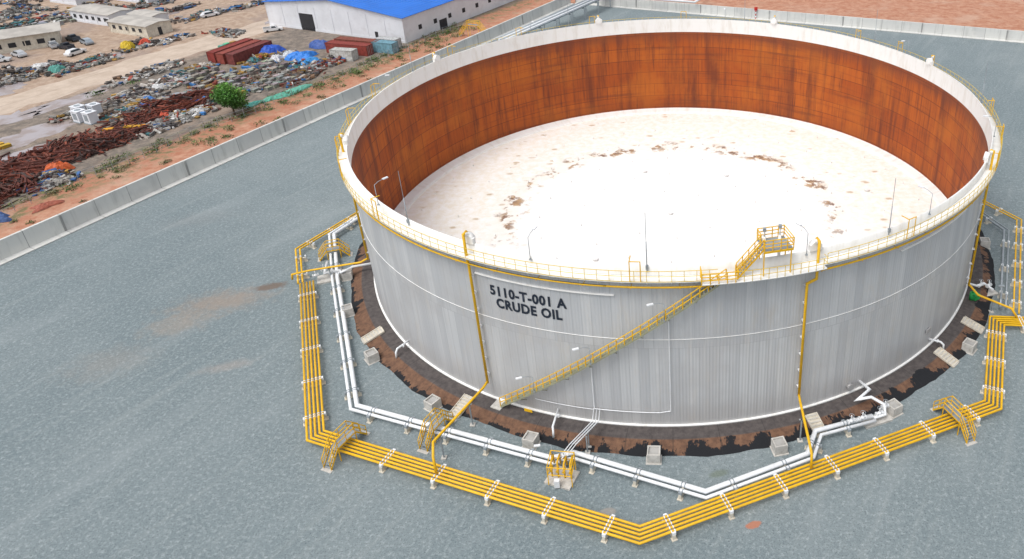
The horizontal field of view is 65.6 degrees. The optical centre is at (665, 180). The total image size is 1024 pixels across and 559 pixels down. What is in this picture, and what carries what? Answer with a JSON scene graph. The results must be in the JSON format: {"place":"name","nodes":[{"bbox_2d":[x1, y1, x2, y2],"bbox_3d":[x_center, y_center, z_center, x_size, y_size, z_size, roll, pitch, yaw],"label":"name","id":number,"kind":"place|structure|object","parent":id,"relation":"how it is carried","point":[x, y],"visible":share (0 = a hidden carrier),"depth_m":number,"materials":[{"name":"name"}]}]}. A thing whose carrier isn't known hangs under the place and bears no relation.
{"place":"outdoors","nodes":[
{"label":"outdoors","id":0,"kind":"place"},
{"bbox_2d":[0,19,269,114],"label":"dirt road","id":1,"kind":"structure","parent":0,"point":[39,94],"depth_m":182.94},
{"bbox_2d":[0,4,1023,558],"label":"gravel yard","id":2,"kind":"structure","parent":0,"point":[150,382],"depth_m":76.97,"materials":[{"name":"gravel"}]},
{"bbox_2d":[295,210,358,283],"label":"yellow branch pipeline","id":3,"kind":"object","parent":2,"relation":"on","point":[301,259],"visible":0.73,"depth_m":108.49,"materials":[{"name":"paint"}]},
{"bbox_2d":[291,258,366,279],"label":"foam lead pipe","id":4,"kind":"object","parent":2,"relation":"on","point":[329,267],"visible":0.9,"depth_m":100.43,"materials":[{"name":"metal"}]},
{"bbox_2d":[318,239,352,261],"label":"pipe crossover stair","id":5,"kind":"object","parent":2,"relation":"on","point":[335,248],"visible":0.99,"depth_m":106.14,"materials":[{"name":"metal"}]},
{"bbox_2d":[312,261,370,284],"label":"inlet valve assembly","id":6,"kind":"object","parent":2,"relation":"on","point":[325,278],"visible":0.94,"depth_m":101.47,"materials":[{"name":"metal"}]},
{"bbox_2d":[321,420,369,473],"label":"pipe crossover stair","id":7,"kind":"object","parent":2,"relation":"on","point":[343,438],"visible":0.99,"depth_m":73.68,"materials":[{"name":"metal"}]},
{"bbox_2d":[341,269,352,281],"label":"concrete sump box","id":8,"kind":"object","parent":2,"relation":"on","point":[347,275],"visible":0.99,"depth_m":101.39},
{"bbox_2d":[341,303,354,317],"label":"concrete sump box","id":9,"kind":"object","parent":2,"relation":"on","point":[348,310],"visible":0.8,"depth_m":94.40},
{"bbox_2d":[363,347,379,365],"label":"concrete sump box","id":10,"kind":"object","parent":2,"relation":"on","point":[371,355],"visible":1,"depth_m":86.63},
{"bbox_2d":[361,326,384,344],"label":"precast berm steps","id":11,"kind":"structure","parent":2,"relation":"on","point":[372,335],"depth_m":90.37,"materials":[{"name":"concrete"}]},
{"bbox_2d":[423,394,442,413],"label":"concrete sump box","id":12,"kind":"object","parent":2,"relation":"on","point":[432,402],"visible":1,"depth_m":79.67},
{"bbox_2d":[417,408,456,454],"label":"pipe crossover stair","id":13,"kind":"object","parent":2,"relation":"on","point":[435,422],"visible":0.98,"depth_m":75.22,"materials":[{"name":"metal"}]},
{"bbox_2d":[432,381,487,473],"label":"foam lead pipe","id":14,"kind":"object","parent":2,"relation":"on","point":[439,436],"visible":1,"depth_m":73.97,"materials":[{"name":"metal"}]},
{"bbox_2d":[449,393,471,417],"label":"precast berm steps","id":15,"kind":"structure","parent":2,"relation":"on","point":[463,401],"depth_m":79.75,"materials":[{"name":"concrete"}]},
{"bbox_2d":[522,430,540,450],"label":"concrete sump box","id":16,"kind":"object","parent":2,"relation":"on","point":[530,439],"visible":0.82,"depth_m":74.80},
{"bbox_2d":[544,450,579,490],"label":"valve manifold","id":17,"kind":"object","parent":2,"relation":"on","point":[562,477],"visible":1,"depth_m":70.95,"materials":[{"name":"yellow paint"}]},
{"bbox_2d":[560,408,599,459],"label":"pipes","id":18,"kind":"object","parent":2,"relation":"on","point":[588,445],"visible":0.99,"depth_m":73.85,"materials":[{"name":"metal"}]},
{"bbox_2d":[493,0,699,41],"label":"overhead pipe rack","id":19,"kind":"object","parent":2,"relation":"on","point":[555,16],"visible":0.78,"depth_m":205.12,"materials":[{"name":"metal"}]},
{"bbox_2d":[327,214,876,501],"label":"white insulated pipeline","id":20,"kind":"object","parent":2,"relation":"on","point":[491,442],"visible":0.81,"depth_m":74.25,"materials":[{"name":"metal"}]},
{"bbox_2d":[646,445,661,464],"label":"concrete sump box","id":21,"kind":"object","parent":2,"relation":"on","point":[653,456],"visible":1,"depth_m":72.79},
{"bbox_2d":[298,280,1023,544],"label":"yellow fire water pipeline","id":22,"kind":"object","parent":2,"relation":"on","point":[612,520],"visible":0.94,"depth_m":71.94,"materials":[{"name":"paint"}]},
{"bbox_2d":[351,225,995,456],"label":"tank foundation berm","id":23,"kind":"structure","parent":2,"relation":"on","point":[411,370],"depth_m":79.13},
{"bbox_2d":[334,5,1004,426],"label":"crude oil storage tank","id":24,"kind":"object","parent":23,"relation":"on","point":[654,221],"visible":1,"depth_m":108.68,"materials":[{"name":"metal"}]},
{"bbox_2d":[770,436,788,456],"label":"concrete sump box","id":25,"kind":"object","parent":2,"relation":"on","point":[779,446],"visible":1,"depth_m":73.46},
{"bbox_2d":[797,394,812,468],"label":"foam lead pipe","id":26,"kind":"object","parent":2,"relation":"on","point":[800,440],"visible":1,"depth_m":73.07,"materials":[{"name":"metal"}]},
{"bbox_2d":[805,412,826,437],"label":"precast berm steps","id":27,"kind":"structure","parent":2,"relation":"on","point":[814,420],"depth_m":76.52,"materials":[{"name":"concrete"}]},
{"bbox_2d":[847,380,892,428],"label":"inlet valve assembly","id":28,"kind":"object","parent":2,"relation":"on","point":[881,416],"visible":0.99,"depth_m":76.90,"materials":[{"name":"metal"}]},
{"bbox_2d":[886,398,903,418],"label":"concrete sump box","id":29,"kind":"object","parent":2,"relation":"on","point":[894,410],"visible":0.88,"depth_m":77.64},
{"bbox_2d":[933,347,958,367],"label":"precast berm steps","id":30,"kind":"structure","parent":2,"relation":"on","point":[946,357],"depth_m":84.79,"materials":[{"name":"concrete"}]},
{"bbox_2d":[930,396,977,446],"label":"pipe crossover stair","id":31,"kind":"object","parent":2,"relation":"on","point":[955,413],"visible":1,"depth_m":74.90,"materials":[{"name":"metal"}]},
{"bbox_2d":[961,337,977,355],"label":"concrete sump box","id":32,"kind":"object","parent":2,"relation":"on","point":[969,346],"visible":1,"depth_m":86.01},
{"bbox_2d":[960,316,984,333],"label":"precast berm steps","id":33,"kind":"structure","parent":2,"relation":"on","point":[972,324],"depth_m":89.75,"materials":[{"name":"concrete"}]},
{"bbox_2d":[979,237,990,249],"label":"concrete sump box","id":34,"kind":"object","parent":2,"relation":"on","point":[985,242],"visible":0.93,"depth_m":105.09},
{"bbox_2d":[966,279,1004,304],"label":"inlet valve assembly","id":35,"kind":"object","parent":2,"relation":"on","point":[992,291],"visible":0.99,"depth_m":95.42,"materials":[{"name":"metal"}]},
{"bbox_2d":[969,284,1017,317],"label":"foam lead pipe","id":36,"kind":"object","parent":2,"relation":"on","point":[993,302],"visible":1,"depth_m":91.65,"materials":[{"name":"metal"}]},
{"bbox_2d":[980,212,1009,307],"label":"grey pipeline","id":37,"kind":"object","parent":2,"relation":"on","point":[1002,268],"visible":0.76,"depth_m":101.58,"materials":[{"name":"metal"}]},
{"bbox_2d":[982,199,1023,313],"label":"yellow branch pipeline","id":38,"kind":"object","parent":2,"relation":"on","point":[1014,283],"visible":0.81,"depth_m":101.17,"materials":[{"name":"paint"}]},
{"bbox_2d":[0,0,1023,238],"bbox_3d":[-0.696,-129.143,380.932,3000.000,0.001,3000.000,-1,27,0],"label":"ground","id":39,"kind":"structure","parent":0,"point":[1003,14],"depth_m":190.97,"materials":[{"name":"soil"}]},
{"bbox_2d":[0,81,26,95],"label":"puddle","id":40,"kind":"object","parent":39,"relation":"on","point":[5,89],"visible":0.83,"depth_m":173.52,"materials":[{"name":"liquid"}]},
{"bbox_2d":[0,182,28,204],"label":"rusty scrap heap","id":41,"kind":"object","parent":39,"relation":"on","point":[4,188],"visible":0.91,"depth_m":125.45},
{"bbox_2d":[0,0,42,5],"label":"mixed scrap heap","id":42,"kind":"object","parent":39,"relation":"on","point":[10,3],"visible":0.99,"depth_m":246.94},
{"bbox_2d":[0,106,45,124],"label":"puddle","id":43,"kind":"object","parent":39,"relation":"on","point":[16,116],"visible":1,"depth_m":157.66,"materials":[{"name":"liquid"}]},
{"bbox_2d":[1,142,48,160],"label":"puddle","id":44,"kind":"object","parent":39,"relation":"on","point":[13,154],"visible":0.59,"depth_m":141.25,"materials":[{"name":"liquid"}]},
{"bbox_2d":[0,3,57,22],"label":"mixed scrap heap","id":45,"kind":"object","parent":39,"relation":"on","point":[24,9],"visible":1,"depth_m":235.09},
{"bbox_2d":[0,21,61,53],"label":"workshop shed","id":46,"kind":"structure","parent":39,"relation":"on","point":[30,37],"depth_m":199.90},
{"bbox_2d":[0,38,55,49],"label":"doors and windows","id":47,"kind":"structure","parent":46,"relation":"in","point":[11,45],"depth_m":199.51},
{"bbox_2d":[0,10,69,29],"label":"mixed scrap heap","id":48,"kind":"object","parent":39,"relation":"on","point":[27,21],"visible":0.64,"depth_m":223.03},
{"bbox_2d":[0,60,73,86],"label":"mixed scrap heap","id":49,"kind":"object","parent":39,"relation":"on","point":[11,76],"visible":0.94,"depth_m":179.94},
{"bbox_2d":[0,162,75,208],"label":"rusty scrap heap","id":50,"kind":"object","parent":39,"relation":"on","point":[34,176],"visible":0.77,"depth_m":128.03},
{"bbox_2d":[0,119,76,149],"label":"puddle","id":51,"kind":"object","parent":39,"relation":"on","point":[26,136],"visible":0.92,"depth_m":149.20,"materials":[{"name":"liquid"}]},
{"bbox_2d":[29,200,64,213],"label":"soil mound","id":52,"kind":"object","parent":39,"relation":"on","point":[42,206],"visible":1,"depth_m":121.61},
{"bbox_2d":[14,168,83,195],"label":"mixed scrap heap","id":53,"kind":"object","parent":39,"relation":"on","point":[55,174],"visible":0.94,"depth_m":129.06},
{"bbox_2d":[31,16,76,25],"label":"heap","id":54,"kind":"object","parent":39,"relation":"on","point":[69,19],"visible":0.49,"depth_m":224.23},
{"bbox_2d":[44,161,75,170],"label":"tarpaulin cover","id":55,"kind":"object","parent":39,"relation":"on","point":[60,165],"visible":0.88,"depth_m":133.12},
{"bbox_2d":[21,89,108,115],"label":"puddle","id":56,"kind":"object","parent":39,"relation":"on","point":[58,103],"visible":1,"depth_m":164.40,"materials":[{"name":"liquid"}]},
{"bbox_2d":[0,128,131,191],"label":"rusty scrap heap","id":57,"kind":"object","parent":39,"relation":"on","point":[23,162],"visible":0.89,"depth_m":138.42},
{"bbox_2d":[50,0,94,5],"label":"site office cabin","id":58,"kind":"object","parent":39,"relation":"on","point":[74,2],"visible":0.97,"depth_m":244.37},
{"bbox_2d":[63,48,86,56],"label":"parked car","id":59,"kind":"object","parent":39,"relation":"on","point":[72,52],"visible":1,"depth_m":194.17,"materials":[{"name":"paint"}]},
{"bbox_2d":[69,108,85,123],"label":"cooling unit cabinet","id":60,"kind":"object","parent":39,"relation":"on","point":[76,115],"visible":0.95,"depth_m":153.17,"materials":[{"name":"metal"}]},
{"bbox_2d":[50,0,110,14],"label":"mixed scrap heap","id":61,"kind":"object","parent":39,"relation":"on","point":[104,2],"visible":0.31,"depth_m":241.67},
{"bbox_2d":[40,52,124,77],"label":"mixed scrap heap","id":62,"kind":"object","parent":39,"relation":"on","point":[94,60],"visible":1,"depth_m":186.81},
{"bbox_2d":[80,109,99,124],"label":"cooling unit cabinet","id":63,"kind":"object","parent":39,"relation":"on","point":[90,116],"visible":1,"depth_m":152.49,"materials":[{"name":"metal"}]},
{"bbox_2d":[46,94,136,122],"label":"mixed scrap heap","id":64,"kind":"object","parent":39,"relation":"on","point":[115,100],"visible":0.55,"depth_m":161.27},
{"bbox_2d":[85,102,102,113],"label":"cooling unit cabinet","id":65,"kind":"object","parent":39,"relation":"on","point":[96,106],"visible":0.75,"depth_m":156.21,"materials":[{"name":"metal"}]},
{"bbox_2d":[67,4,133,25],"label":"site office cabin","id":66,"kind":"object","parent":39,"relation":"on","point":[98,14],"visible":0.86,"depth_m":222.33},
{"bbox_2d":[54,121,157,157],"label":"rusty scrap heap","id":67,"kind":"object","parent":39,"relation":"on","point":[115,134],"visible":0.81,"depth_m":144.80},
{"bbox_2d":[94,98,170,130],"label":"rusty scrap heap","id":68,"kind":"object","parent":39,"relation":"on","point":[137,116],"visible":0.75,"depth_m":154.07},
{"bbox_2d":[97,91,171,124],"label":"mixed scrap heap","id":69,"kind":"object","parent":39,"relation":"on","point":[130,106],"visible":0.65,"depth_m":157.54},
{"bbox_2d":[111,35,157,52],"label":"mixed scrap heap","id":70,"kind":"object","parent":39,"relation":"on","point":[136,42],"visible":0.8,"depth_m":199.01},
{"bbox_2d":[105,14,172,37],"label":"site office cabin","id":71,"kind":"object","parent":39,"relation":"on","point":[142,26],"visible":1,"depth_m":210.69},
{"bbox_2d":[100,58,185,87],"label":"mixed scrap heap","id":72,"kind":"object","parent":39,"relation":"on","point":[145,72],"visible":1,"depth_m":180.02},
{"bbox_2d":[126,9,169,19],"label":"site office cabin","id":73,"kind":"object","parent":39,"relation":"on","point":[153,13],"visible":0.36,"depth_m":219.96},
{"bbox_2d":[122,0,174,10],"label":"mixed scrap heap","id":74,"kind":"object","parent":39,"relation":"on","point":[140,4],"visible":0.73,"depth_m":239.57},
{"bbox_2d":[110,72,196,98],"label":"mixed scrap heap","id":75,"kind":"object","parent":39,"relation":"on","point":[143,89],"visible":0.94,"depth_m":170.66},
{"bbox_2d":[128,119,181,139],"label":"mixed scrap heap","id":76,"kind":"object","parent":39,"relation":"on","point":[161,125],"visible":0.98,"depth_m":149.09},
{"bbox_2d":[150,32,195,46],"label":"mixed scrap heap","id":77,"kind":"object","parent":39,"relation":"on","point":[169,39],"visible":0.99,"depth_m":204.35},
{"bbox_2d":[133,86,214,122],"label":"rusty scrap heap","id":78,"kind":"object","parent":39,"relation":"on","point":[187,100],"visible":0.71,"depth_m":159.76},
{"bbox_2d":[155,1,200,11],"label":"mixed scrap heap","id":79,"kind":"object","parent":39,"relation":"on","point":[187,5],"visible":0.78,"depth_m":234.88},
{"bbox_2d":[148,105,220,129],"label":"mixed scrap heap","id":80,"kind":"object","parent":39,"relation":"on","point":[182,116],"visible":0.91,"depth_m":154.32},
{"bbox_2d":[156,80,225,100],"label":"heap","id":81,"kind":"object","parent":39,"relation":"on","point":[202,85],"visible":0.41,"depth_m":168.10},
{"bbox_2d":[162,61,220,77],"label":"mixed scrap heap","id":82,"kind":"object","parent":39,"relation":"on","point":[207,65],"visible":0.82,"depth_m":182.35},
{"bbox_2d":[168,66,225,86],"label":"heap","id":83,"kind":"object","parent":39,"relation":"on","point":[201,73],"visible":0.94,"depth_m":177.10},
{"bbox_2d":[170,7,227,23],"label":"mixed scrap heap","id":84,"kind":"object","parent":39,"relation":"on","point":[191,17],"visible":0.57,"depth_m":226.38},
{"bbox_2d":[186,65,258,88],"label":"mixed scrap heap","id":85,"kind":"object","parent":39,"relation":"on","point":[213,80],"visible":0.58,"depth_m":174.04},
{"bbox_2d":[201,27,245,37],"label":"mixed scrap heap","id":86,"kind":"object","parent":39,"relation":"on","point":[223,32],"visible":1,"depth_m":209.67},
{"bbox_2d":[209,82,249,114],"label":"green tree","id":87,"kind":"object","parent":39,"relation":"on","point":[232,97],"visible":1,"depth_m":153.09,"materials":[{"name":"green plant"}]},
{"bbox_2d":[206,38,252,62],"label":"shipping container","id":88,"kind":"object","parent":39,"relation":"on","point":[211,57],"visible":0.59,"depth_m":188.77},
{"bbox_2d":[0,23,465,212],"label":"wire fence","id":89,"kind":"object","parent":39,"relation":"on","point":[213,122],"visible":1,"depth_m":147.77,"materials":[{"name":"metal"}]},
{"bbox_2d":[215,39,261,64],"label":"shipping container","id":90,"kind":"object","parent":39,"relation":"on","point":[220,57],"visible":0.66,"depth_m":186.71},
{"bbox_2d":[3,23,478,223],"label":"roadside weeds","id":91,"kind":"object","parent":39,"relation":"on","point":[376,59],"visible":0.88,"depth_m":157.39,"materials":[{"name":"green plant"}]},
{"bbox_2d":[224,0,264,11],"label":"mixed scrap heap","id":92,"kind":"object","parent":39,"relation":"on","point":[242,6],"visible":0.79,"depth_m":235.44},
{"bbox_2d":[225,40,271,64],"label":"shipping container","id":93,"kind":"object","parent":39,"relation":"on","point":[245,53],"visible":0.9,"depth_m":187.64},
{"bbox_2d":[216,59,288,84],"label":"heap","id":94,"kind":"object","parent":39,"relation":"on","point":[232,77],"visible":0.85,"depth_m":176.90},
{"bbox_2d":[232,74,273,95],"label":"mixed scrap heap","id":95,"kind":"object","parent":39,"relation":"on","point":[248,85],"visible":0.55,"depth_m":169.72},
{"bbox_2d":[237,49,296,65],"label":"mixed scrap heap","id":96,"kind":"object","parent":39,"relation":"on","point":[257,58],"visible":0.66,"depth_m":187.73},
{"bbox_2d":[259,44,286,52],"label":"tarpaulin cover","id":97,"kind":"object","parent":39,"relation":"on","point":[271,48],"visible":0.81,"depth_m":192.47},
{"bbox_2d":[250,73,296,92],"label":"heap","id":98,"kind":"object","parent":39,"relation":"on","point":[265,86],"visible":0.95,"depth_m":170.49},
{"bbox_2d":[263,92,293,101],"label":"tarpaulin cover","id":99,"kind":"object","parent":39,"relation":"on","point":[286,94],"visible":0.86,"depth_m":163.79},
{"bbox_2d":[247,58,321,79],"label":"mixed scrap heap","id":100,"kind":"object","parent":39,"relation":"on","point":[293,64],"visible":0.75,"depth_m":178.97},
{"bbox_2d":[0,0,573,265],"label":"concrete containment wall","id":101,"kind":"structure","parent":39,"relation":"on","point":[24,241],"depth_m":134.50,"materials":[{"name":"concrete"}]},
{"bbox_2d":[269,64,326,87],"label":"mixed scrap heap","id":102,"kind":"object","parent":39,"relation":"on","point":[299,74],"visible":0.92,"depth_m":175.13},
{"bbox_2d":[286,84,311,93],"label":"tarpaulin cover","id":103,"kind":"object","parent":39,"relation":"on","point":[304,86],"visible":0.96,"depth_m":167.68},
{"bbox_2d":[284,51,318,60],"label":"tarpaulin cover","id":104,"kind":"object","parent":39,"relation":"on","point":[297,55],"visible":0.96,"depth_m":187.60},
{"bbox_2d":[309,39,326,48],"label":"tarpaulin cover","id":105,"kind":"object","parent":39,"relation":"on","point":[316,44],"visible":0.73,"depth_m":195.63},
{"bbox_2d":[297,54,345,71],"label":"mixed scrap heap","id":106,"kind":"object","parent":39,"relation":"on","point":[329,61],"visible":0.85,"depth_m":183.05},
{"bbox_2d":[329,47,358,61],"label":"shipping container","id":107,"kind":"object","parent":39,"relation":"on","point":[350,54],"visible":0.94,"depth_m":185.73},
{"bbox_2d":[325,40,373,55],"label":"shipping container","id":108,"kind":"object","parent":39,"relation":"on","point":[365,49],"visible":0.81,"depth_m":189.91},
{"bbox_2d":[334,36,380,42],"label":"shipping container","id":109,"kind":"object","parent":39,"relation":"on","point":[355,39],"visible":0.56,"depth_m":193.50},
{"bbox_2d":[371,39,398,53],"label":"shipping container","id":110,"kind":"object","parent":39,"relation":"on","point":[381,46],"visible":0.98,"depth_m":190.74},
{"bbox_2d":[262,0,513,42],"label":"blue roofed warehouse","id":111,"kind":"structure","parent":39,"relation":"on","point":[405,21],"depth_m":205.52,"materials":[{"name":"metal"}]},
{"bbox_2d":[299,0,490,36],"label":"doors and windows","id":112,"kind":"structure","parent":111,"relation":"in","point":[307,21],"depth_m":210.21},
{"bbox_2d":[374,36,402,47],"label":"shipping container","id":113,"kind":"object","parent":39,"relation":"on","point":[398,39],"visible":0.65,"depth_m":193.79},
{"bbox_2d":[459,19,485,36],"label":"pipe crossover stair","id":114,"kind":"object","parent":39,"relation":"on","point":[476,23],"visible":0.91,"depth_m":200.37,"materials":[{"name":"metal"}]},
{"bbox_2d":[574,0,1023,42],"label":"concrete containment wall","id":115,"kind":"structure","parent":39,"relation":"on","point":[993,34],"depth_m":204.90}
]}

